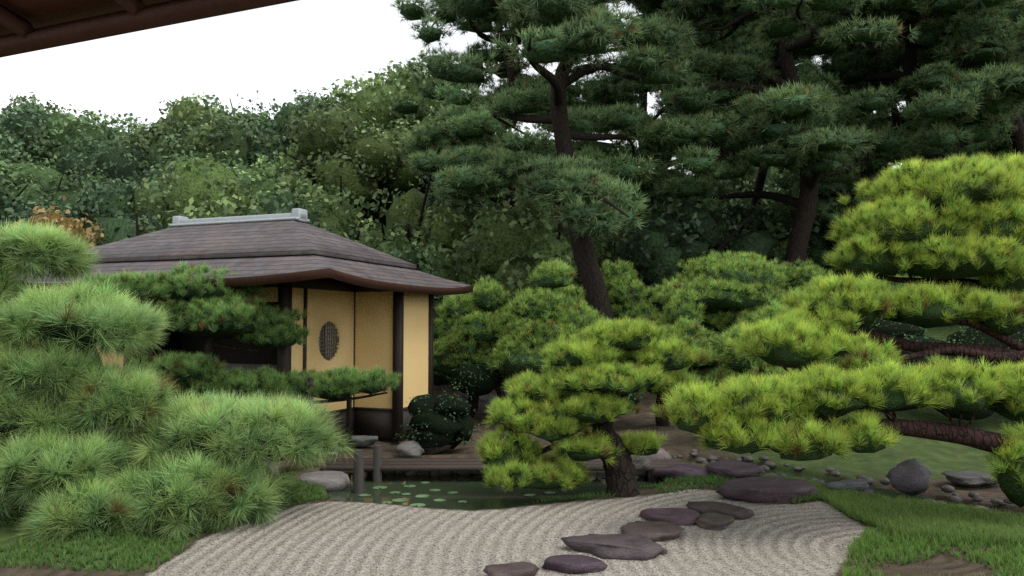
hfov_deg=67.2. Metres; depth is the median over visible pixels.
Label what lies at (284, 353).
tea house posts
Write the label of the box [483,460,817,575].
stepping stones
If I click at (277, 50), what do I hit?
sky
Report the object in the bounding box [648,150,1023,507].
pine
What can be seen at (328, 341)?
tea house window paper
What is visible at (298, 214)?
ridge cap
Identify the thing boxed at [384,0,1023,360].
tall pines
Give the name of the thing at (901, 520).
grass
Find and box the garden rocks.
[261,392,1013,512]
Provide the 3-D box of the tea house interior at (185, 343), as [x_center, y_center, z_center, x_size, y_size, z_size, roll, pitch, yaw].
[-4.797,1.043,11.499,4.600,2.320,1.660,-1,-3,20]
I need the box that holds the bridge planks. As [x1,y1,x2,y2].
[319,458,685,478]
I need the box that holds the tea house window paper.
[319,322,335,359]
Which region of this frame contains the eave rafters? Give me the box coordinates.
[0,0,297,57]
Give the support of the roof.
on the tea house posts at (284, 353)
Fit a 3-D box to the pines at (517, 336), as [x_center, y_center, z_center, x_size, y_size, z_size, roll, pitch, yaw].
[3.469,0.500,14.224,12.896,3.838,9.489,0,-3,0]
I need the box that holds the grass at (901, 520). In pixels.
[0,440,1023,575]
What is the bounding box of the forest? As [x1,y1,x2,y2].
[0,50,1010,339]
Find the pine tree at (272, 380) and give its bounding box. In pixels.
[67,259,401,403]
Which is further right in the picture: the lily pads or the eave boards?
the lily pads
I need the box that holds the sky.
[0,0,905,174]
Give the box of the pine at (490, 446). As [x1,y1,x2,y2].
[473,314,713,496]
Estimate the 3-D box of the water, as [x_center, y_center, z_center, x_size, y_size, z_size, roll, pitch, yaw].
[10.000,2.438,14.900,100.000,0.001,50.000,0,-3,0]
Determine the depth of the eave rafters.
2.20 m
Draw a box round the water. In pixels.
[327,444,1023,515]
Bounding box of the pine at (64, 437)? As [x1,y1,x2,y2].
[0,218,358,544]
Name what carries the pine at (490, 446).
on the ground at (324, 537)
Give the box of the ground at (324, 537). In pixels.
[0,323,1023,575]
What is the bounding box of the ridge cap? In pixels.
[169,208,309,226]
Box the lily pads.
[359,476,604,506]
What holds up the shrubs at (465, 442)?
on the ground at (324, 537)
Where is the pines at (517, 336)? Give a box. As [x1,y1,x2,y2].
[433,250,940,425]
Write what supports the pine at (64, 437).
on the ground at (324, 537)
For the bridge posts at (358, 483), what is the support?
on the ground at (324, 537)
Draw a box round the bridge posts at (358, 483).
[353,444,656,493]
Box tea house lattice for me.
[319,321,338,360]
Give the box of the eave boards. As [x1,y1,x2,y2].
[0,0,169,35]
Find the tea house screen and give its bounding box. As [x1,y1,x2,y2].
[215,363,276,403]
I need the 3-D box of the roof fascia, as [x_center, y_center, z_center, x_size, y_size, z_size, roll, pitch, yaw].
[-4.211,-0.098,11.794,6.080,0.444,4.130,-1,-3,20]
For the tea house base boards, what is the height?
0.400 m
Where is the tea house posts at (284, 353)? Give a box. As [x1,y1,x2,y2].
[46,278,433,448]
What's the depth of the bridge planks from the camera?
8.56 m
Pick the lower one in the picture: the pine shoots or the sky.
the pine shoots
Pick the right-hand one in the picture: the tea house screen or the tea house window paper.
the tea house window paper
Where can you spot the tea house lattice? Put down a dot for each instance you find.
(332, 340)
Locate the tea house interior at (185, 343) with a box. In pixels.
[132,302,324,428]
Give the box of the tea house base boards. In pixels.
[100,409,412,442]
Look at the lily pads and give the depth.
7.75 m
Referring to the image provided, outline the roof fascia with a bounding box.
[22,268,472,295]
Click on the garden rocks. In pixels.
(910, 477)
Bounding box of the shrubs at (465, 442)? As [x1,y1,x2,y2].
[395,315,1023,444]
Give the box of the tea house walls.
[35,278,428,411]
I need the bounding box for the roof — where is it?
[12,220,470,287]

